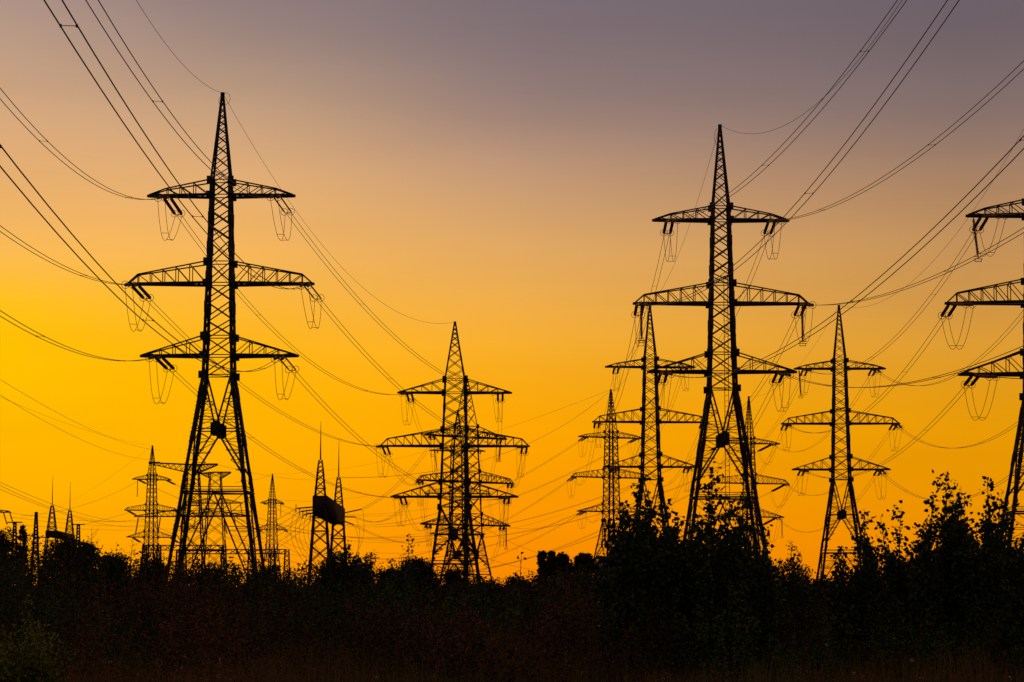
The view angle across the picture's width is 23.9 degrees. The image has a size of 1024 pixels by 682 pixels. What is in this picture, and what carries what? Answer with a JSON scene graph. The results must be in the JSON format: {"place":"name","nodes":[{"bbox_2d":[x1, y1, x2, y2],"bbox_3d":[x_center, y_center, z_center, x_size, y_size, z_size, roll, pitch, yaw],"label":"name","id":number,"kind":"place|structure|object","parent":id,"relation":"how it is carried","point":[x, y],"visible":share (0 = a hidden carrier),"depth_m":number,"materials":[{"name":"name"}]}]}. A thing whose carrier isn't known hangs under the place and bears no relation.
{"place":"outdoors","nodes":[
{"label":"outdoors","id":0,"kind":"place"},
{"bbox_2d":[0,587,1023,681],"bbox_3d":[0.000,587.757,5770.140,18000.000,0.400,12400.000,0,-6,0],"label":"ground","id":1,"kind":"structure","parent":0,"point":[316,665],"depth_m":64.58,"materials":[{"name":"black plant"}]},
{"bbox_2d":[0,526,29,624],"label":"round bush","id":2,"kind":"object","parent":1,"relation":"on","point":[7,543],"visible":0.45,"depth_m":109.51,"materials":[{"name":"black plant"}]},
{"bbox_2d":[7,522,22,552],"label":"lattice mast","id":3,"kind":"object","parent":1,"relation":"on","point":[15,527],"visible":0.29,"depth_m":518.29,"materials":[{"name":"metal"}]},
{"bbox_2d":[16,524,29,592],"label":"columnar tree","id":4,"kind":"object","parent":1,"relation":"on","point":[22,536],"visible":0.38,"depth_m":129.49,"materials":[{"name":"black plant"}]},
{"bbox_2d":[28,512,44,588],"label":"lattice mast","id":5,"kind":"object","parent":1,"relation":"on","point":[35,530],"visible":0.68,"depth_m":448.50,"materials":[{"name":"metal"}]},
{"bbox_2d":[0,594,78,681],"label":"olive bush","id":6,"kind":"object","parent":1,"relation":"on","point":[36,661],"visible":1,"depth_m":32.62,"materials":[{"name":"green plant"}]},
{"bbox_2d":[42,482,74,563],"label":"portal gantry","id":7,"kind":"object","parent":1,"relation":"on","point":[54,533],"visible":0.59,"depth_m":419.52,"materials":[{"name":"metal"}]},
{"bbox_2d":[34,533,94,633],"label":"round bush","id":8,"kind":"object","parent":1,"relation":"on","point":[64,547],"visible":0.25,"depth_m":94.23,"materials":[{"name":"black plant"}]},
{"bbox_2d":[69,539,103,618],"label":"round bush","id":9,"kind":"object","parent":1,"relation":"on","point":[83,550],"visible":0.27,"depth_m":91.38,"materials":[{"name":"black plant"}]},
{"bbox_2d":[63,530,110,677],"bbox_3d":[-9.532,6.010,54.695,1.090,3.599,0.840,-3,-6,26],"label":"tall weed","id":10,"kind":"object","parent":1,"relation":"on","point":[73,590],"visible":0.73,"depth_m":54.66,"materials":[{"name":"black plant"}]},
{"bbox_2d":[85,552,139,631],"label":"round bush","id":11,"kind":"object","parent":1,"relation":"on","point":[109,560],"visible":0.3,"depth_m":87.17,"materials":[{"name":"black plant"}]},
{"bbox_2d":[125,538,138,653],"bbox_3d":[-9.702,6.773,61.690,0.407,3.481,0.494,3,-6,-24],"label":"tall weed","id":12,"kind":"object","parent":1,"relation":"on","point":[129,586],"visible":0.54,"depth_m":61.75,"materials":[{"name":"black plant"}]},
{"bbox_2d":[130,557,172,623],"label":"round bush","id":13,"kind":"object","parent":1,"relation":"on","point":[154,562],"visible":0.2,"depth_m":94.33,"materials":[{"name":"black plant"}]},
{"bbox_2d":[124,445,179,564],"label":"transmission pylon","id":14,"kind":"object","parent":1,"relation":"on","point":[149,510],"visible":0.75,"depth_m":698.25,"materials":[{"name":"metal"}]},
{"bbox_2d":[147,451,707,537],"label":"conductor pair","id":15,"kind":"object","parent":14,"relation":"attached to","point":[432,535],"visible":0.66,"depth_m":611.69,"materials":[{"name":"metal"}]},
{"bbox_2d":[141,545,226,582],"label":"bus gantry","id":16,"kind":"object","parent":1,"relation":"on","point":[185,559],"visible":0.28,"depth_m":557.49,"materials":[{"name":"metal"}]},
{"bbox_2d":[134,462,250,571],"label":"tee pylon","id":17,"kind":"object","parent":1,"relation":"on","point":[198,496],"visible":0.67,"depth_m":478.83,"materials":[{"name":"metal"}]},
{"bbox_2d":[182,561,241,624],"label":"round bush","id":18,"kind":"object","parent":1,"relation":"on","point":[213,566],"visible":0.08,"depth_m":99.18,"materials":[{"name":"black plant"}]},
{"bbox_2d":[180,471,244,573],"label":"tee pylon","id":19,"kind":"object","parent":1,"relation":"on","point":[207,475],"visible":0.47,"depth_m":618.40,"materials":[{"name":"metal"}]},
{"bbox_2d":[121,92,323,575],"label":"transmission pylon","id":20,"kind":"object","parent":1,"relation":"on","point":[218,429],"visible":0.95,"depth_m":232.30,"materials":[{"name":"metal"}]},
{"bbox_2d":[0,225,129,284],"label":"conductor pair","id":21,"kind":"object","parent":20,"relation":"attached to","point":[83,275],"visible":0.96,"depth_m":180.12,"materials":[{"name":"metal"}]},
{"bbox_2d":[0,310,154,360],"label":"conductor pair","id":22,"kind":"object","parent":20,"relation":"attached to","point":[64,345],"visible":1,"depth_m":167.34,"materials":[{"name":"metal"}]},
{"bbox_2d":[0,88,161,199],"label":"conductor pair","id":23,"kind":"object","parent":20,"relation":"attached to","point":[65,157],"visible":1,"depth_m":164.37,"materials":[{"name":"metal"}]},
{"bbox_2d":[0,144,280,371],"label":"conductor pair","id":24,"kind":"object","parent":20,"relation":"attached to","point":[221,367],"visible":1,"depth_m":98.06,"materials":[{"name":"metal"}]},
{"bbox_2d":[43,0,305,289],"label":"conductor pair","id":25,"kind":"object","parent":20,"relation":"attached to","point":[77,26],"visible":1,"depth_m":90.62,"materials":[{"name":"metal"}]},
{"bbox_2d":[85,0,275,197],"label":"conductor pair","id":26,"kind":"object","parent":20,"relation":"attached to","point":[153,101],"visible":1,"depth_m":125.23,"materials":[{"name":"metal"}]},
{"bbox_2d":[227,101,451,323],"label":"earth wire","id":27,"kind":"object","parent":20,"relation":"attached to","point":[311,231],"visible":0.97,"depth_m":268.14,"materials":[{"name":"metal"}]},
{"bbox_2d":[175,549,290,580],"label":"bus gantry","id":28,"kind":"object","parent":1,"relation":"on","point":[270,553],"visible":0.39,"depth_m":517.54,"materials":[{"name":"metal"}]},
{"bbox_2d":[241,566,290,627],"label":"round bush","id":29,"kind":"object","parent":1,"relation":"on","point":[267,572],"visible":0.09,"depth_m":104.28,"materials":[{"name":"black plant"}]},
{"bbox_2d":[260,474,287,574],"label":"transmission pylon","id":30,"kind":"object","parent":1,"relation":"on","point":[270,513],"visible":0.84,"depth_m":897.66,"materials":[{"name":"metal"}]},
{"bbox_2d":[262,486,634,561],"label":"conductor pair","id":31,"kind":"object","parent":30,"relation":"attached to","point":[482,547],"visible":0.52,"depth_m":625.97,"materials":[{"name":"metal"}]},
{"bbox_2d":[307,557,330,618],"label":"willow bush","id":32,"kind":"object","parent":1,"relation":"on","point":[322,569],"visible":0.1,"depth_m":85.23,"materials":[{"name":"black plant"}]},
{"bbox_2d":[291,428,363,584],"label":"portal gantry","id":33,"kind":"object","parent":1,"relation":"on","point":[326,509],"visible":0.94,"depth_m":280.25,"materials":[{"name":"metal"}]},
{"bbox_2d":[323,540,378,632],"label":"willow bush","id":34,"kind":"object","parent":1,"relation":"on","point":[364,571],"visible":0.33,"depth_m":84.42,"materials":[{"name":"black plant"}]},
{"bbox_2d":[374,567,394,627],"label":"round bush","id":35,"kind":"object","parent":1,"relation":"on","point":[385,574],"visible":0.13,"depth_m":94.40,"materials":[{"name":"black plant"}]},
{"bbox_2d":[380,534,422,646],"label":"birch sapling","id":36,"kind":"object","parent":1,"relation":"on","point":[399,581],"visible":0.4,"depth_m":71.48,"materials":[{"name":"black plant"}]},
{"bbox_2d":[384,556,444,616],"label":"round bush","id":37,"kind":"object","parent":1,"relation":"on","point":[425,569],"visible":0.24,"depth_m":91.33,"materials":[{"name":"black plant"}]},
{"bbox_2d":[376,321,529,588],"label":"transmission pylon","id":38,"kind":"object","parent":1,"relation":"on","point":[440,496],"visible":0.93,"depth_m":349.24,"materials":[{"name":"metal"}]},
{"bbox_2d":[145,299,379,446],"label":"conductor pair","id":39,"kind":"object","parent":38,"relation":"attached to","point":[239,381],"visible":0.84,"depth_m":273.20,"materials":[{"name":"metal"}]},
{"bbox_2d":[170,370,397,497],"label":"conductor pair","id":40,"kind":"object","parent":38,"relation":"attached to","point":[282,457],"visible":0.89,"depth_m":280.14,"materials":[{"name":"metal"}]},
{"bbox_2d":[176,215,401,394],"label":"conductor pair","id":41,"kind":"object","parent":38,"relation":"attached to","point":[278,332],"visible":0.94,"depth_m":275.23,"materials":[{"name":"metal"}]},
{"bbox_2d":[286,213,494,392],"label":"conductor pair","id":42,"kind":"object","parent":38,"relation":"attached to","point":[371,311],"visible":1,"depth_m":270.26,"materials":[{"name":"metal"}]},
{"bbox_2d":[293,371,502,499],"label":"conductor pair","id":43,"kind":"object","parent":38,"relation":"attached to","point":[375,450],"visible":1,"depth_m":267.61,"materials":[{"name":"metal"}]},
{"bbox_2d":[315,299,510,446],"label":"conductor pair","id":44,"kind":"object","parent":38,"relation":"attached to","point":[399,385],"visible":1,"depth_m":270.39,"materials":[{"name":"metal"}]},
{"bbox_2d":[439,568,469,614],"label":"round bush","id":45,"kind":"object","parent":1,"relation":"on","point":[452,574],"visible":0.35,"depth_m":97.33,"materials":[{"name":"black plant"}]},
{"bbox_2d":[424,412,490,583],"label":"transmission pylon","id":46,"kind":"object","parent":1,"relation":"on","point":[462,488],"visible":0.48,"depth_m":618.86,"materials":[{"name":"metal"}]},
{"bbox_2d":[176,452,756,541],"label":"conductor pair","id":47,"kind":"object","parent":46,"relation":"attached to","point":[475,538],"visible":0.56,"depth_m":606.90,"materials":[{"name":"metal"}]},
{"bbox_2d":[415,375,514,586],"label":"transmission pylon","id":48,"kind":"object","parent":1,"relation":"on","point":[455,555],"visible":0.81,"depth_m":408.87,"materials":[{"name":"metal"}]},
{"bbox_2d":[470,579,510,611],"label":"round bush","id":49,"kind":"object","parent":1,"relation":"on","point":[484,582],"visible":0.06,"depth_m":99.24,"materials":[{"name":"black plant"}]},
{"bbox_2d":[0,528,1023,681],"bbox_3d":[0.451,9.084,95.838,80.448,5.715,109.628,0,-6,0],"label":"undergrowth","id":50,"kind":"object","parent":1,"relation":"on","point":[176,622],"visible":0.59,"depth_m":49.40,"materials":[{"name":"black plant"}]},
{"bbox_2d":[501,575,529,595],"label":"distant tree","id":51,"kind":"object","parent":1,"relation":"on","point":[513,580],"visible":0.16,"depth_m":297.84,"materials":[{"name":"black plant"}]},
{"bbox_2d":[514,549,526,681],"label":"poplar sapling","id":52,"kind":"object","parent":1,"relation":"on","point":[519,608],"visible":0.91,"depth_m":43.70,"materials":[{"name":"black plant"}]},
{"bbox_2d":[536,550,548,580],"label":"columnar tree","id":53,"kind":"object","parent":1,"relation":"on","point":[542,556],"visible":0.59,"depth_m":377.95,"materials":[{"name":"black plant"}]},
{"bbox_2d":[517,572,568,622],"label":"round bush","id":54,"kind":"object","parent":1,"relation":"on","point":[534,584],"visible":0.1,"depth_m":97.27,"materials":[{"name":"black plant"}]},
{"bbox_2d":[546,550,558,578],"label":"columnar tree","id":55,"kind":"object","parent":1,"relation":"on","point":[551,560],"visible":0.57,"depth_m":382.94,"materials":[{"name":"black plant"}]},
{"bbox_2d":[554,551,576,584],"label":"distant tree","id":56,"kind":"object","parent":1,"relation":"on","point":[562,559],"visible":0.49,"depth_m":392.24,"materials":[{"name":"black plant"}]},
{"bbox_2d":[572,552,598,590],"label":"distant tree","id":57,"kind":"object","parent":1,"relation":"on","point":[582,559],"visible":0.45,"depth_m":397.45,"materials":[{"name":"black plant"}]},
{"bbox_2d":[567,389,650,579],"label":"transmission pylon","id":58,"kind":"object","parent":1,"relation":"on","point":[602,476],"visible":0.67,"depth_m":534.40,"materials":[{"name":"metal"}]},
{"bbox_2d":[341,391,609,477],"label":"overhead wire","id":59,"kind":"object","parent":58,"relation":"attached to","point":[448,468],"visible":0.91,"depth_m":371.11,"materials":[{"name":"metal"}]},
{"bbox_2d":[592,500,653,679],"bbox_3d":[2.207,5.125,47.781,1.401,3.959,1.212,4,-7,-35],"label":"poplar sapling","id":60,"kind":"object","parent":1,"relation":"on","point":[602,583],"visible":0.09,"depth_m":47.65,"materials":[{"name":"black plant"}]},
{"bbox_2d":[598,480,682,681],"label":"poplar sapling","id":61,"kind":"object","parent":1,"relation":"on","point":[636,557],"visible":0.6,"depth_m":46.48,"materials":[{"name":"black plant"}]},
{"bbox_2d":[592,305,709,535],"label":"transmission pylon","id":62,"kind":"object","parent":1,"relation":"on","point":[657,421],"visible":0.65,"depth_m":378.46,"materials":[{"name":"metal"}]},
{"bbox_2d":[598,316,639,424],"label":"conductor pair","id":63,"kind":"object","parent":62,"relation":"attached to","point":[622,375],"visible":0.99,"depth_m":284.54,"materials":[{"name":"metal"}]},
{"bbox_2d":[637,488,689,681],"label":"poplar sapling","id":64,"kind":"object","parent":1,"relation":"on","point":[669,540],"visible":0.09,"depth_m":47.74,"materials":[{"name":"black plant"}]},
{"bbox_2d":[653,494,696,678],"bbox_3d":[3.171,5.116,48.674,1.440,4.161,1.420,0,-6,0],"label":"poplar sapling","id":65,"kind":"object","parent":1,"relation":"on","point":[668,515],"visible":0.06,"depth_m":48.79,"materials":[{"name":"black plant"}]},
{"bbox_2d":[669,511,700,678],"bbox_3d":[3.505,5.313,48.663,1.149,3.763,1.192,-5,-8,42],"label":"poplar sapling","id":66,"kind":"object","parent":1,"relation":"on","point":[684,611],"visible":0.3,"depth_m":48.34,"materials":[{"name":"black plant"}]},
{"bbox_2d":[684,461,756,681],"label":"poplar sapling","id":67,"kind":"object","parent":1,"relation":"on","point":[720,558],"visible":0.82,"depth_m":45.64,"materials":[{"name":"black plant"}]},
{"bbox_2d":[631,124,813,555],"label":"transmission pylon","id":68,"kind":"object","parent":1,"relation":"on","point":[722,438],"visible":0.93,"depth_m":249.15,"materials":[{"name":"metal"}]},
{"bbox_2d":[615,383,663,472],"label":"conductor pair","id":69,"kind":"object","parent":68,"relation":"attached to","point":[644,433],"visible":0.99,"depth_m":282.30,"materials":[{"name":"metal"}]},
{"bbox_2d":[618,234,668,367],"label":"conductor pair","id":70,"kind":"object","parent":68,"relation":"attached to","point":[649,297],"visible":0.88,"depth_m":281.34,"materials":[{"name":"metal"}]},
{"bbox_2d":[689,234,769,367],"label":"conductor pair","id":71,"kind":"object","parent":68,"relation":"attached to","point":[740,297],"visible":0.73,"depth_m":276.06,"materials":[{"name":"metal"}]},
{"bbox_2d":[675,0,906,219],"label":"conductor pair","id":72,"kind":"object","parent":68,"relation":"attached to","point":[810,113],"visible":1,"depth_m":161.10,"materials":[{"name":"metal"}]},
{"bbox_2d":[657,0,958,304],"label":"conductor pair","id":73,"kind":"object","parent":68,"relation":"attached to","point":[835,155],"visible":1,"depth_m":134.03,"materials":[{"name":"metal"}]},
{"bbox_2d":[720,1,901,133],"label":"earth wire","id":74,"kind":"object","parent":68,"relation":"attached to","point":[839,81],"visible":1,"depth_m":181.13,"materials":[{"name":"metal"}]},
{"bbox_2d":[667,135,1023,377],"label":"conductor pair","id":75,"kind":"object","parent":68,"relation":"attached to","point":[881,275],"visible":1,"depth_m":133.32,"materials":[{"name":"metal"}]},
{"bbox_2d":[776,61,1023,220],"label":"conductor pair","id":76,"kind":"object","parent":68,"relation":"attached to","point":[920,150],"visible":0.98,"depth_m":177.23,"materials":[{"name":"metal"}]},
{"bbox_2d":[785,345,1023,387],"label":"conductor pair","id":77,"kind":"object","parent":68,"relation":"attached to","point":[917,380],"visible":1,"depth_m":180.86,"materials":[{"name":"metal"}]},
{"bbox_2d":[826,227,1023,304],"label":"conductor pair","id":78,"kind":"object","parent":68,"relation":"attached to","point":[936,274],"visible":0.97,"depth_m":184.39,"materials":[{"name":"metal"}]},
{"bbox_2d":[726,492,757,679],"bbox_3d":[4.288,4.942,46.684,0.978,4.097,0.703,-3,-7,28],"label":"poplar sapling","id":79,"kind":"object","parent":1,"relation":"on","point":[746,570],"visible":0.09,"depth_m":46.66,"materials":[{"name":"black plant"}]},
{"bbox_2d":[700,396,789,553],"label":"transmission pylon","id":80,"kind":"object","parent":1,"relation":"on","point":[752,442],"visible":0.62,"depth_m":550.17,"materials":[{"name":"metal"}]},
{"bbox_2d":[730,497,787,681],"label":"poplar sapling","id":81,"kind":"object","parent":1,"relation":"on","point":[759,563],"visible":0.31,"depth_m":47.58,"materials":[{"name":"black plant"}]},
{"bbox_2d":[756,524,787,677],"bbox_3d":[5.122,5.530,49.658,1.061,3.531,0.965,0,-6,0],"label":"poplar sapling","id":82,"kind":"object","parent":1,"relation":"on","point":[766,545],"visible":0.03,"depth_m":49.69,"materials":[{"name":"black plant"}]},
{"bbox_2d":[771,539,828,662],"bbox_3d":[6.594,6.424,57.651,1.638,3.374,1.554,2,-6,-23],"label":"birch sapling","id":83,"kind":"object","parent":1,"relation":"on","point":[790,585],"visible":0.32,"depth_m":57.48,"materials":[{"name":"black plant"}]},
{"bbox_2d":[807,578,836,626],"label":"round bush","id":84,"kind":"object","parent":1,"relation":"on","point":[817,583],"visible":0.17,"depth_m":89.26,"materials":[{"name":"black plant"}]},
{"bbox_2d":[780,305,902,580],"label":"transmission pylon","id":85,"kind":"object","parent":1,"relation":"on","point":[841,514],"visible":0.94,"depth_m":374.17,"materials":[{"name":"metal"}]},
{"bbox_2d":[788,317,946,432],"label":"conductor pair","id":86,"kind":"object","parent":85,"relation":"attached to","point":[887,388],"visible":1,"depth_m":271.75,"materials":[{"name":"metal"}]},
{"bbox_2d":[808,386,969,477],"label":"conductor pair","id":87,"kind":"object","parent":85,"relation":"attached to","point":[907,444],"visible":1,"depth_m":270.72,"materials":[{"name":"metal"}]},
{"bbox_2d":[809,232,977,373],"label":"conductor pair","id":88,"kind":"object","parent":85,"relation":"attached to","point":[913,316],"visible":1,"depth_m":273.07,"materials":[{"name":"metal"}]},
{"bbox_2d":[878,311,1022,385],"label":"conductor pair","id":89,"kind":"object","parent":85,"relation":"attached to","point":[967,366],"visible":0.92,"depth_m":295.38,"materials":[{"name":"metal"}]},
{"bbox_2d":[822,546,881,681],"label":"poplar sapling","id":90,"kind":"object","parent":1,"relation":"on","point":[838,607],"visible":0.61,"depth_m":51.43,"materials":[{"name":"black plant"}]},
{"bbox_2d":[835,509,887,681],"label":"poplar sapling","id":91,"kind":"object","parent":1,"relation":"on","point":[867,565],"visible":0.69,"depth_m":51.42,"materials":[{"name":"black plant"}]},
{"bbox_2d":[867,514,898,663],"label":"poplar sapling","id":92,"kind":"object","parent":1,"relation":"on","point":[882,598],"visible":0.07,"depth_m":52.70,"materials":[{"name":"black plant"}]},
{"bbox_2d":[880,500,916,681],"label":"poplar sapling","id":93,"kind":"object","parent":1,"relation":"on","point":[896,571],"visible":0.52,"depth_m":49.60,"materials":[{"name":"black plant"}]},
{"bbox_2d":[904,524,926,651],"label":"poplar sapling","id":94,"kind":"object","parent":1,"relation":"on","point":[919,536],"visible":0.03,"depth_m":53.77,"materials":[{"name":"black plant"}]},
{"bbox_2d":[906,490,946,677],"bbox_3d":[8.566,5.104,48.777,1.376,4.203,1.018,0,-6,0],"label":"poplar sapling","id":95,"kind":"object","parent":1,"relation":"on","point":[913,561],"visible":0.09,"depth_m":48.77,"materials":[{"name":"black plant"}]},
{"bbox_2d":[908,469,975,680],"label":"poplar sapling","id":96,"kind":"object","parent":1,"relation":"on","point":[945,605],"visible":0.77,"depth_m":47.45,"materials":[{"name":"black plant"}]},
{"bbox_2d":[944,489,981,612],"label":"poplar sapling","id":97,"kind":"object","parent":1,"relation":"on","point":[965,502],"visible":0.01,"depth_m":48.87,"materials":[{"name":"black plant"}]},
{"bbox_2d":[960,495,981,680],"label":"poplar sapling","id":98,"kind":"object","parent":1,"relation":"on","point":[971,513],"visible":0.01,"depth_m":48.85,"materials":[{"name":"black plant"}]},
{"bbox_2d":[938,198,1023,548],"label":"transmission pylon","id":99,"kind":"object","parent":1,"relation":"on","point":[1016,488],"visible":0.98,"depth_m":232.65,"materials":[{"name":"metal"}]},
{"bbox_2d":[953,476,1019,674],"bbox_3d":[9.220,4.807,46.758,1.247,4.386,1.251,2,-6,-20],"label":"poplar sapling","id":100,"kind":"object","parent":1,"relation":"on","point":[983,566],"visible":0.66,"depth_m":46.63,"materials":[{"name":"black plant"}]},
{"bbox_2d":[983,497,1023,673],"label":"poplar sapling","id":101,"kind":"object","parent":1,"relation":"on","point":[1012,571],"visible":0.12,"depth_m":47.67,"materials":[{"name":"black plant"}]},
{"bbox_2d":[1000,503,1023,680],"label":"poplar sapling","id":102,"kind":"object","parent":1,"relation":"on","point":[1021,546],"visible":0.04,"depth_m":48.72,"materials":[{"name":"black plant"}]},
{"bbox_2d":[0,0,1023,586],"label":"sky","id":103,"kind":"structure","parent":0,"point":[502,170],"materials":[{"name":"orange"}]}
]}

